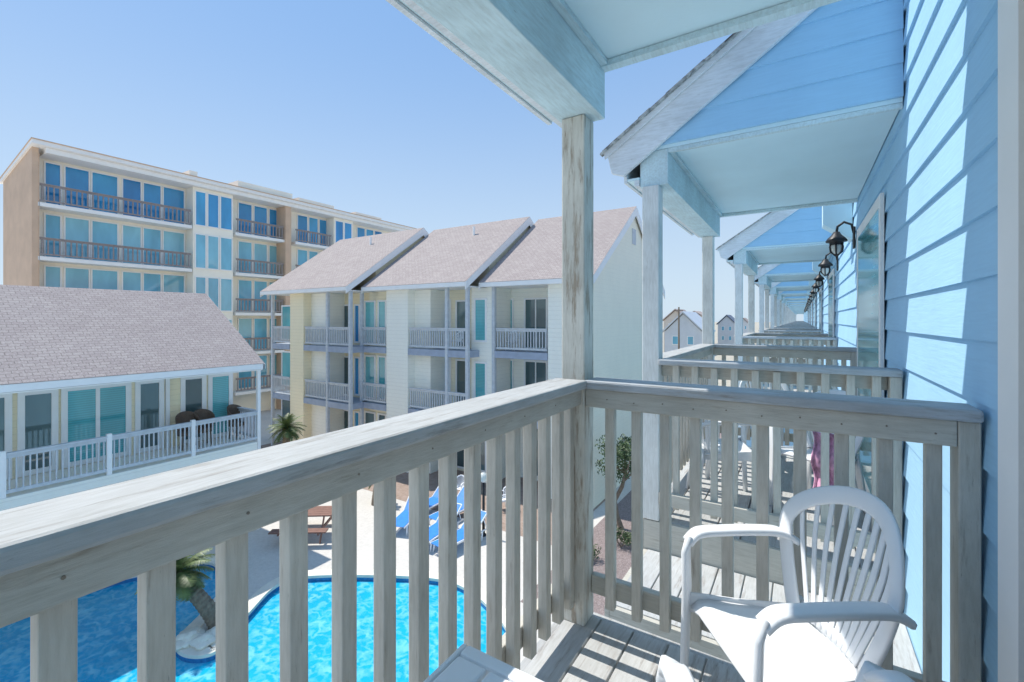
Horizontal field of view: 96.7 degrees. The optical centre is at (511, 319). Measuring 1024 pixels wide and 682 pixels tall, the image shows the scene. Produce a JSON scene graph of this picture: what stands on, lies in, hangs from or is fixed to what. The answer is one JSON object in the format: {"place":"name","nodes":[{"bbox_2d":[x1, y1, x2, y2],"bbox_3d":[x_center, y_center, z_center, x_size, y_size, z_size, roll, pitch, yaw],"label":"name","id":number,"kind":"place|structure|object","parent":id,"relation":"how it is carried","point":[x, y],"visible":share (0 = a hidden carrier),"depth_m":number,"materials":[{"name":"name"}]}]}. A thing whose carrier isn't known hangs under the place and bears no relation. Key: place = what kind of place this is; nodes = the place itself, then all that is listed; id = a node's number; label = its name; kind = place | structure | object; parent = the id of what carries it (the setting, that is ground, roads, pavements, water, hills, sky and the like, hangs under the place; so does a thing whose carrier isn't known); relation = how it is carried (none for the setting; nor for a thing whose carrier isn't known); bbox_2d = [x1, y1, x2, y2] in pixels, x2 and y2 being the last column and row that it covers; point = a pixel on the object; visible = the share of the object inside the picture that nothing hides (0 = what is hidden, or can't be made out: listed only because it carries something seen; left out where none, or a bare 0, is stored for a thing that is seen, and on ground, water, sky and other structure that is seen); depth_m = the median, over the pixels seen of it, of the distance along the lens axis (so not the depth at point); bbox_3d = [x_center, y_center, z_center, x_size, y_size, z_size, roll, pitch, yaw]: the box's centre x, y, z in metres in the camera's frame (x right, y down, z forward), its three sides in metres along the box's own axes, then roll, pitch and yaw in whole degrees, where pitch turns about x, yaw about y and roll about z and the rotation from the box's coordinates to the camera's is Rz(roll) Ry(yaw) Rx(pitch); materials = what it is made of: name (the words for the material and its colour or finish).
{"place":"outdoors","nodes":[
{"label":"outdoors","id":0,"kind":"place"},
{"bbox_2d":[0,137,416,410],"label":"apartment building","id":1,"kind":"structure","parent":0,"point":[74,217],"depth_m":28.82,"materials":[{"name":"beige paint"}]},
{"bbox_2d":[44,161,61,204],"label":"window","id":2,"kind":"structure","parent":1,"relation":"in","point":[52,171],"depth_m":24.77,"materials":[{"name":"glass"}]},
{"bbox_2d":[44,213,61,257],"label":"window","id":3,"kind":"structure","parent":1,"relation":"in","point":[52,222],"depth_m":24.77,"materials":[{"name":"glass"}]},
{"bbox_2d":[44,265,61,286],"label":"window","id":4,"kind":"structure","parent":1,"relation":"in","point":[52,274],"depth_m":24.77,"materials":[{"name":"glass"}]},
{"bbox_2d":[64,165,89,209],"bbox_3d":[-24.460,-7.345,25.603,0.047,2.390,1.112,0,0,32],"label":"window","id":5,"kind":"structure","parent":1,"relation":"in","point":[75,178],"depth_m":25.58,"materials":[{"name":"glass"}]},
{"bbox_2d":[64,216,89,259],"bbox_3d":[-24.460,-4.545,25.603,0.047,2.390,1.112,0,0,32],"label":"window","id":6,"kind":"structure","parent":1,"relation":"in","point":[77,229],"depth_m":25.58,"materials":[{"name":"glass"}]},
{"bbox_2d":[64,266,89,288],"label":"window","id":7,"kind":"structure","parent":1,"relation":"in","point":[74,277],"depth_m":25.58,"materials":[{"name":"glass"}]},
{"bbox_2d":[91,171,118,213],"bbox_3d":[-23.811,-7.345,26.624,0.047,2.390,1.267,0,0,32],"label":"window","id":8,"kind":"structure","parent":1,"relation":"in","point":[102,183],"depth_m":26.65,"materials":[{"name":"glass"}]},
{"bbox_2d":[91,220,118,262],"bbox_3d":[-23.811,-4.545,26.624,0.047,2.390,1.267,0,0,32],"label":"window","id":9,"kind":"structure","parent":1,"relation":"in","point":[103,232],"depth_m":26.65,"materials":[{"name":"glass"}]},
{"bbox_2d":[91,268,118,289],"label":"window","id":10,"kind":"structure","parent":1,"relation":"in","point":[100,278],"depth_m":26.61,"materials":[{"name":"glass"}]},
{"bbox_2d":[121,177,141,217],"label":"window","id":11,"kind":"structure","parent":1,"relation":"in","point":[130,188],"depth_m":27.68,"materials":[{"name":"glass"}]},
{"bbox_2d":[121,224,141,263],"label":"window","id":12,"kind":"structure","parent":1,"relation":"in","point":[131,235],"depth_m":27.68,"materials":[{"name":"glass"}]},
{"bbox_2d":[121,271,141,290],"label":"window","id":13,"kind":"structure","parent":1,"relation":"in","point":[130,280],"depth_m":27.68,"materials":[{"name":"glass"}]},
{"bbox_2d":[142,181,161,220],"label":"window","id":14,"kind":"structure","parent":1,"relation":"in","point":[152,193],"depth_m":28.58,"materials":[{"name":"glass"}]},
{"bbox_2d":[142,227,161,265],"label":"window","id":15,"kind":"structure","parent":1,"relation":"in","point":[151,237],"depth_m":28.58,"materials":[{"name":"glass"}]},
{"bbox_2d":[142,272,161,291],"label":"window","id":16,"kind":"structure","parent":1,"relation":"in","point":[150,281],"depth_m":28.54,"materials":[{"name":"glass"}]},
{"bbox_2d":[162,186,184,223],"bbox_3d":[-21.953,-7.345,29.550,0.047,2.390,1.270,0,0,32],"label":"window","id":17,"kind":"structure","parent":1,"relation":"in","point":[174,197],"depth_m":29.54,"materials":[{"name":"glass"}]},
{"bbox_2d":[162,230,184,267],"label":"window","id":18,"kind":"structure","parent":1,"relation":"in","point":[171,240],"depth_m":29.54,"materials":[{"name":"glass"}]},
{"bbox_2d":[162,274,184,292],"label":"window","id":19,"kind":"structure","parent":1,"relation":"in","point":[170,282],"depth_m":29.54,"materials":[{"name":"glass"}]},
{"bbox_2d":[195,190,206,226],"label":"window","id":20,"kind":"structure","parent":1,"relation":"in","point":[200,196],"depth_m":29.92,"materials":[{"name":"glass"}]},
{"bbox_2d":[195,233,206,268],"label":"window","id":21,"kind":"structure","parent":1,"relation":"in","point":[200,239],"depth_m":29.92,"materials":[{"name":"glass"}]},
{"bbox_2d":[195,276,206,293],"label":"window","id":22,"kind":"structure","parent":1,"relation":"in","point":[200,281],"depth_m":29.95,"materials":[{"name":"glass"}]},
{"bbox_2d":[207,193,218,228],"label":"window","id":23,"kind":"structure","parent":1,"relation":"in","point":[212,199],"depth_m":30.54,"materials":[{"name":"glass"}]},
{"bbox_2d":[207,235,218,269],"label":"window","id":24,"kind":"structure","parent":1,"relation":"in","point":[212,241],"depth_m":30.54,"materials":[{"name":"glass"}]},
{"bbox_2d":[207,277,218,307],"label":"window","id":25,"kind":"structure","parent":1,"relation":"in","point":[212,282],"depth_m":30.59,"materials":[{"name":"glass"}]},
{"bbox_2d":[220,195,232,230],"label":"window","id":26,"kind":"structure","parent":1,"relation":"in","point":[226,203],"depth_m":31.28,"materials":[{"name":"glass"}]},
{"bbox_2d":[220,237,232,270],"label":"window","id":27,"kind":"structure","parent":1,"relation":"in","point":[226,244],"depth_m":31.28,"materials":[{"name":"glass"}]},
{"bbox_2d":[220,278,232,311],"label":"window","id":28,"kind":"structure","parent":1,"relation":"in","point":[226,284],"depth_m":31.28,"materials":[{"name":"glass"}]},
{"bbox_2d":[238,202,252,234],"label":"window","id":29,"kind":"structure","parent":1,"relation":"in","point":[245,210],"depth_m":33.37,"materials":[{"name":"glass"}]},
{"bbox_2d":[238,240,252,273],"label":"window","id":30,"kind":"structure","parent":1,"relation":"in","point":[245,249],"depth_m":33.37,"materials":[{"name":"glass"}]},
{"bbox_2d":[238,279,252,311],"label":"window","id":31,"kind":"structure","parent":1,"relation":"in","point":[245,287],"depth_m":33.37,"materials":[{"name":"glass"}]},
{"bbox_2d":[238,318,252,348],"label":"window","id":32,"kind":"structure","parent":1,"relation":"in","point":[245,325],"depth_m":33.42,"materials":[{"name":"glass"}]},
{"bbox_2d":[238,364,252,388],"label":"window","id":33,"kind":"structure","parent":1,"relation":"in","point":[249,373],"depth_m":33.37,"materials":[{"name":"glass"}]},
{"bbox_2d":[253,205,267,236],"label":"window","id":34,"kind":"structure","parent":1,"relation":"in","point":[260,214],"depth_m":34.23,"materials":[{"name":"glass"}]},
{"bbox_2d":[253,242,267,274],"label":"window","id":35,"kind":"structure","parent":1,"relation":"in","point":[260,251],"depth_m":34.23,"materials":[{"name":"glass"}]},
{"bbox_2d":[253,280,267,310],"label":"window","id":36,"kind":"structure","parent":1,"relation":"in","point":[258,286],"depth_m":34.17,"materials":[{"name":"glass"}]},
{"bbox_2d":[253,318,267,348],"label":"window","id":37,"kind":"structure","parent":1,"relation":"in","point":[260,325],"depth_m":34.23,"materials":[{"name":"glass"}]},
{"bbox_2d":[268,208,276,237],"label":"window","id":38,"kind":"structure","parent":1,"relation":"in","point":[271,212],"depth_m":35.05,"materials":[{"name":"glass"}]},
{"bbox_2d":[268,245,276,275],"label":"window","id":39,"kind":"structure","parent":1,"relation":"in","point":[271,248],"depth_m":35.04,"materials":[{"name":"glass"}]},
{"bbox_2d":[297,214,307,242],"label":"window","id":40,"kind":"structure","parent":1,"relation":"in","point":[302,220],"depth_m":37.18,"materials":[{"name":"glass"}]},
{"bbox_2d":[308,216,317,244],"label":"window","id":41,"kind":"structure","parent":1,"relation":"in","point":[312,222],"depth_m":37.94,"materials":[{"name":"glass"}]},
{"bbox_2d":[0,568,503,681],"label":"pool water","id":42,"kind":"structure","parent":0,"point":[107,634],"depth_m":10.07,"materials":[{"name":"liquid"}]},
{"bbox_2d":[103,564,505,662],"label":"pool wall","id":43,"kind":"structure","parent":0,"point":[188,660],"depth_m":11.78,"materials":[{"name":"blue tile"}]},
{"bbox_2d":[0,0,803,321],"label":"sky","id":44,"kind":"structure","parent":0,"point":[350,106],"materials":[{"name":"blue"}]},
{"bbox_2d":[188,409,630,662],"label":"pool deck","id":45,"kind":"structure","parent":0,"point":[263,557],"depth_m":13.78,"materials":[{"name":"concrete"}]},
{"bbox_2d":[0,285,264,529],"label":"clubhouse","id":46,"kind":"structure","parent":45,"relation":"on","point":[101,387],"depth_m":12.71,"materials":[{"name":"yellow"}]},
{"bbox_2d":[0,394,11,479],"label":"door","id":47,"kind":"structure","parent":46,"relation":"in","point":[5,399],"depth_m":11.30,"materials":[{"name":"white paint"}]},
{"bbox_2d":[17,389,57,477],"bbox_3d":[-12.267,2.890,11.785,0.047,2.180,0.746,0,0,32],"label":"window","id":48,"kind":"structure","parent":46,"relation":"in","point":[37,411],"depth_m":11.77,"materials":[{"name":"white paint"}]},
{"bbox_2d":[61,382,131,468],"bbox_3d":[-11.633,2.890,12.784,0.047,2.180,1.508,0,0,32],"label":"door","id":49,"kind":"structure","parent":46,"relation":"in","point":[88,412],"depth_m":12.73,"materials":[{"name":"white paint"}]},
{"bbox_2d":[135,379,163,453],"bbox_3d":[-10.986,2.890,13.803,0.047,2.180,0.726,0,0,32],"label":"window","id":50,"kind":"structure","parent":46,"relation":"in","point":[149,395],"depth_m":13.80,"materials":[{"name":"white paint"}]},
{"bbox_2d":[175,411,198,450],"bbox_3d":[-10.103,3.442,14.153,0.545,1.122,0.607,0,0,42],"label":"wicker chair","id":51,"kind":"object","parent":46,"relation":"on","point":[183,417],"visible":0.48,"depth_m":14.25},
{"bbox_2d":[180,375,205,444],"bbox_3d":[-10.353,2.890,14.799,0.047,2.180,0.739,0,0,32],"label":"window","id":52,"kind":"structure","parent":46,"relation":"in","point":[192,389],"depth_m":14.78,"materials":[{"name":"white paint"}]},
{"bbox_2d":[192,409,214,444],"bbox_3d":[-9.855,3.442,14.545,0.545,1.122,0.607,0,0,35],"label":"wicker chair","id":53,"kind":"object","parent":46,"relation":"on","point":[202,414],"visible":0.48,"depth_m":14.71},
{"bbox_2d":[208,373,232,438],"bbox_3d":[-9.916,2.890,15.488,0.047,2.180,0.779,0,0,32],"label":"door","id":54,"kind":"structure","parent":46,"relation":"in","point":[220,386],"depth_m":15.49,"materials":[{"name":"white paint"}]},
{"bbox_2d":[227,404,243,439],"bbox_3d":[-9.314,3.442,15.396,0.545,1.122,0.607,0,0,18],"label":"wicker chair","id":55,"kind":"object","parent":46,"relation":"on","point":[232,409],"visible":0.57,"depth_m":15.44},
{"bbox_2d":[135,548,215,629],"bbox_3d":[-7.364,5.960,10.078,1.566,2.003,1.476,0,0,32],"label":"palm tree","id":56,"kind":"object","parent":45,"relation":"on","point":[189,584],"visible":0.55,"depth_m":10.05,"materials":[{"name":"green plant"}]},
{"bbox_2d":[176,626,204,648],"bbox_3d":[-6.950,6.836,9.796,0.595,0.342,0.573,0,0,32],"label":"rock","id":57,"kind":"object","parent":45,"relation":"on","point":[187,635],"visible":0.65,"depth_m":9.70,"materials":[{"name":"beige stone"}]},
{"bbox_2d":[266,413,306,444],"bbox_3d":[-9.754,5.444,19.691,1.648,2.920,1.528,0,0,32],"label":"palm tree","id":58,"kind":"object","parent":45,"relation":"on","point":[287,434],"visible":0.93,"depth_m":19.54,"materials":[{"name":"green plant"}]},
{"bbox_2d":[268,506,331,543],"bbox_3d":[-6.548,6.530,14.620,1.700,0.780,1.720,0,0,-3],"label":"picnic table","id":59,"kind":"object","parent":45,"relation":"on","point":[321,511],"visible":0.34,"depth_m":14.29,"materials":[{"name":"brown wood"}]},
{"bbox_2d":[129,556,505,658],"bbox_3d":[-6.587,6.905,9.321,13.306,0.070,7.341,0,0,8],"label":"pool coping","id":60,"kind":"object","parent":45,"relation":"on","point":[256,598],"visible":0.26,"depth_m":11.50,"materials":[{"name":"concrete"}]},
{"bbox_2d":[190,631,215,650],"bbox_3d":[-6.558,6.840,9.705,0.485,0.304,0.497,0,0,32],"label":"rock","id":61,"kind":"object","parent":60,"relation":"on","point":[204,640],"visible":0.88,"depth_m":9.59,"materials":[{"name":"beige stone"}]},
{"bbox_2d":[260,228,427,445],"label":"townhouse","id":62,"kind":"structure","parent":45,"relation":"on","point":[319,328],"depth_m":23.57,"materials":[{"name":"yellow"}]},
{"bbox_2d":[281,305,289,339],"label":"window","id":63,"kind":"structure","parent":62,"relation":"in","point":[285,309],"depth_m":26.81,"materials":[{"name":"glass"}]},
{"bbox_2d":[281,351,289,385],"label":"window","id":64,"kind":"structure","parent":62,"relation":"in","point":[285,355],"depth_m":26.81,"materials":[{"name":"glass"}]},
{"bbox_2d":[354,304,359,342],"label":"window","id":65,"kind":"structure","parent":62,"relation":"in","point":[356,306],"depth_m":23.38,"materials":[{"name":"glass"}]},
{"bbox_2d":[354,356,359,395],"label":"window","id":66,"kind":"structure","parent":62,"relation":"in","point":[356,359],"depth_m":23.38,"materials":[{"name":"glass"}]},
{"bbox_2d":[396,496,408,535],"bbox_3d":[-3.497,6.496,15.402,0.675,0.816,1.901,0,0,12],"label":"sun lounger","id":67,"kind":"object","parent":45,"relation":"on","point":[402,518],"visible":0.34,"depth_m":15.03,"materials":[{"name":"fabric"}]},
{"bbox_2d":[429,503,463,551],"bbox_3d":[-2.324,6.496,14.398,0.675,0.816,1.901,0,0,27],"label":"sun lounger","id":68,"kind":"object","parent":45,"relation":"on","point":[433,530],"visible":0.27,"depth_m":14.31,"materials":[{"name":"fabric"}]},
{"bbox_2d":[360,217,533,473],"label":"townhouse","id":69,"kind":"structure","parent":45,"relation":"on","point":[415,317],"depth_m":20.85,"materials":[{"name":"beige"}]},
{"bbox_2d":[364,300,375,342],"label":"window","id":70,"kind":"structure","parent":69,"relation":"in","point":[369,306],"depth_m":22.55,"materials":[{"name":"glass"}]},
{"bbox_2d":[364,355,375,398],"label":"window","id":71,"kind":"structure","parent":69,"relation":"in","point":[369,360],"depth_m":22.55,"materials":[{"name":"glass"}]},
{"bbox_2d":[378,300,385,343],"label":"window","id":72,"kind":"structure","parent":69,"relation":"in","point":[381,303],"depth_m":22.13,"materials":[{"name":"glass"}]},
{"bbox_2d":[378,355,385,399],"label":"window","id":73,"kind":"structure","parent":69,"relation":"in","point":[381,359],"depth_m":22.13,"materials":[{"name":"glass"}]},
{"bbox_2d":[455,300,464,346],"bbox_3d":[-2.264,0.190,20.716,0.769,2.180,0.047,0,0,32],"label":"door","id":74,"kind":"structure","parent":69,"relation":"in","point":[459,304],"depth_m":20.78,"materials":[{"name":"white paint"}]},
{"bbox_2d":[455,359,464,401],"bbox_3d":[-2.264,2.890,20.716,0.769,2.180,0.047,0,0,32],"label":"door","id":75,"kind":"structure","parent":69,"relation":"in","point":[459,363],"depth_m":20.78,"materials":[{"name":"white paint"}]},
{"bbox_2d":[430,510,485,551],"bbox_3d":[-1.568,6.496,13.943,0.675,0.816,1.901,0,0,40],"label":"sun lounger","id":76,"kind":"object","parent":45,"relation":"on","point":[460,535],"visible":0.38,"depth_m":14.04,"materials":[{"name":"fabric"}]},
{"bbox_2d":[472,206,664,508],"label":"townhouse","id":77,"kind":"structure","parent":45,"relation":"on","point":[523,299],"depth_m":19.25,"materials":[{"name":"beige"}]},
{"bbox_2d":[474,298,486,341],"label":"window","id":78,"kind":"structure","parent":77,"relation":"in","point":[480,304],"depth_m":19.33,"materials":[{"name":"glass"}]},
{"bbox_2d":[474,361,486,397],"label":"window","id":79,"kind":"structure","parent":77,"relation":"in","point":[480,368],"depth_m":19.33,"materials":[{"name":"glass"}]},
{"bbox_2d":[524,297,547,349],"bbox_3d":[1.019,0.165,19.578,1.170,2.230,0.047,0,0,32],"label":"door","id":80,"kind":"structure","parent":77,"relation":"in","point":[535,309],"depth_m":19.54,"materials":[{"name":"white paint"}]},
{"bbox_2d":[524,360,547,385],"bbox_3d":[1.019,2.865,19.578,1.170,2.230,0.047,0,0,32],"label":"door","id":81,"kind":"structure","parent":77,"relation":"in","point":[535,371],"depth_m":19.57,"materials":[{"name":"white paint"}]},
{"bbox_2d":[520,433,720,615],"bbox_3d":[11.010,6.896,22.327,6.250,0.001,30.500,0,0,32],"label":"gravel bed","id":82,"kind":"object","parent":45,"relation":"on","point":[623,559],"visible":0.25,"depth_m":13.54,"materials":[{"name":"gravel"}]},
{"bbox_2d":[595,433,630,529],"bbox_3d":[3.615,5.342,15.024,1.914,3.186,2.019,0,0,32],"label":"twisted tree","id":83,"kind":"object","parent":82,"relation":"on","point":[625,452],"visible":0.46,"depth_m":14.92,"materials":[{"name":"green plant"}]},
{"bbox_2d":[616,524,630,546],"bbox_3d":[3.326,6.594,13.811,0.978,0.672,0.768,0,0,32],"label":"shrub","id":84,"kind":"object","parent":82,"relation":"on","point":[626,535],"visible":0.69,"depth_m":13.75,"materials":[{"name":"green plant"}]},
{"bbox_2d":[605,549,921,673],"bbox_3d":[1.220,4.195,2.329,1.298,5.410,0.700,0,0,32],"label":"wooden landing","id":85,"kind":"object","parent":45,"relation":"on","point":[904,656],"visible":0.26,"depth_m":2.42,"materials":[{"name":"wood"}]},
{"bbox_2d":[804,0,1023,681],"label":"beach townhouse","id":86,"kind":"structure","parent":45,"relation":"on","point":[923,289],"depth_m":1.57,"materials":[{"name":"blue"}]},
{"bbox_2d":[0,0,983,681],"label":"covered balcony","id":87,"kind":"structure","parent":86,"relation":"attached to","point":[548,62],"depth_m":1.38,"materials":[{"name":"paint"}]},
{"bbox_2d":[423,644,543,681],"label":"plastic table","id":88,"kind":"object","parent":87,"relation":"on","point":[463,663],"visible":1,"depth_m":0.91,"materials":[{"name":"white plastic"}]},
{"bbox_2d":[656,655,914,681],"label":"plastic chair","id":89,"kind":"object","parent":87,"relation":"on","point":[670,669],"visible":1,"depth_m":0.90,"materials":[{"name":"white plastic"}]},
{"bbox_2d":[680,486,916,681],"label":"plastic chair","id":90,"kind":"object","parent":87,"relation":"on","point":[796,637],"visible":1,"depth_m":1.29,"materials":[{"name":"white plastic"}]},
{"bbox_2d":[600,0,903,600],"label":"covered balcony","id":91,"kind":"structure","parent":86,"relation":"attached to","point":[798,111],"depth_m":2.79,"materials":[{"name":"white paint"}]},
{"bbox_2d":[685,419,750,491],"bbox_3d":[1.508,0.901,3.300,0.486,0.807,0.478,0,0,12],"label":"plastic chair","id":92,"kind":"object","parent":91,"relation":"on","point":[744,453],"visible":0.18,"depth_m":3.19,"materials":[{"name":"white plastic"}]},
{"bbox_2d":[739,381,812,470],"bbox_3d":[2.361,0.901,4.145,0.478,0.807,0.486,0,0,2],"label":"plastic chair","id":93,"kind":"object","parent":91,"relation":"on","point":[783,386],"visible":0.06,"depth_m":4.29,"materials":[{"name":"white plastic"}]},
{"bbox_2d":[769,389,865,524],"bbox_3d":[2.110,0.901,3.120,0.486,0.807,0.478,0,0,-28],"label":"plastic chair","id":94,"kind":"object","parent":91,"relation":"on","point":[787,450],"visible":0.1,"depth_m":3.18,"materials":[{"name":"white plastic"}]},
{"bbox_2d":[811,431,833,504],"bbox_3d":[1.950,0.927,2.810,0.180,0.454,0.085,0,0,32],"label":"beach towel","id":95,"kind":"object","parent":94,"relation":"hanging from","point":[816,459],"visible":0.3,"depth_m":2.83,"materials":[{"name":"fabric"}]},
{"bbox_2d":[716,206,836,391],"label":"covered balcony","id":96,"kind":"structure","parent":86,"relation":"attached to","point":[791,236],"depth_m":7.03,"materials":[{"name":"blue paint"}]},
{"bbox_2d":[754,262,822,386],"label":"covered balcony","id":97,"kind":"structure","parent":86,"relation":"attached to","point":[767,275],"depth_m":11.26,"materials":[{"name":"blue paint"}]},
{"bbox_2d":[764,281,816,363],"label":"covered balcony","id":98,"kind":"structure","parent":86,"relation":"attached to","point":[776,288],"depth_m":15.44,"materials":[{"name":"white paint"}]},
{"bbox_2d":[777,291,812,345],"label":"covered balcony","id":99,"kind":"structure","parent":86,"relation":"attached to","point":[782,294],"depth_m":19.62,"materials":[{"name":"white paint"}]},
{"bbox_2d":[782,296,809,345],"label":"covered balcony","id":100,"kind":"structure","parent":86,"relation":"attached to","point":[785,299],"depth_m":23.78,"materials":[{"name":"white paint"}]},
{"bbox_2d":[818,252,837,275],"bbox_3d":[4.424,-0.781,6.371,0.237,0.335,0.178,0,0,32],"label":"wall lantern","id":101,"kind":"object","parent":86,"relation":"attached to","point":[825,264],"depth_m":6.34,"materials":[{"name":"black metal"}]},
{"bbox_2d":[828,269,833,346],"bbox_3d":[5.293,0.260,7.549,0.019,2.080,1.400,0,0,32],"label":"door","id":102,"kind":"structure","parent":86,"relation":"in","point":[831,276],"depth_m":7.32,"materials":[{"name":"white paint"}]},
{"bbox_2d":[825,221,855,255],"bbox_3d":[3.164,-0.781,4.388,0.237,0.335,0.178,0,0,32],"label":"wall lantern","id":103,"kind":"object","parent":86,"relation":"attached to","point":[836,240],"depth_m":4.36,"materials":[{"name":"black metal"}]},
{"bbox_2d":[857,193,883,493],"bbox_3d":[2.650,0.260,3.387,0.019,2.080,1.400,0,0,32],"label":"door","id":104,"kind":"structure","parent":86,"relation":"in","point":[870,234],"depth_m":3.21,"materials":[{"name":"white paint"}]},
{"bbox_2d":[998,0,1023,681],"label":"door","id":105,"kind":"structure","parent":86,"relation":"in","point":[1010,12],"depth_m":1.00,"materials":[{"name":"white paint"}]},
{"bbox_2d":[261,441,604,544],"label":"brick patio","id":106,"kind":"structure","parent":0,"point":[402,486],"depth_m":18.37,"materials":[{"name":"brick"}]},
{"bbox_2d":[663,322,769,386],"bbox_3d":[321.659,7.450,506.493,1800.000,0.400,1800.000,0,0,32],"label":"ground","id":107,"kind":"structure","parent":0,"point":[728,358],"depth_m":108.81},
{"bbox_2d":[663,311,715,351],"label":"distant house","id":108,"kind":"structure","parent":107,"relation":"on","point":[690,328],"depth_m":59.40,"materials":[{"name":"grey"}]},
{"bbox_2d":[716,315,734,343],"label":"distant house","id":109,"kind":"structure","parent":107,"relation":"on","point":[726,329],"depth_m":118.52,"materials":[{"name":"grey"}]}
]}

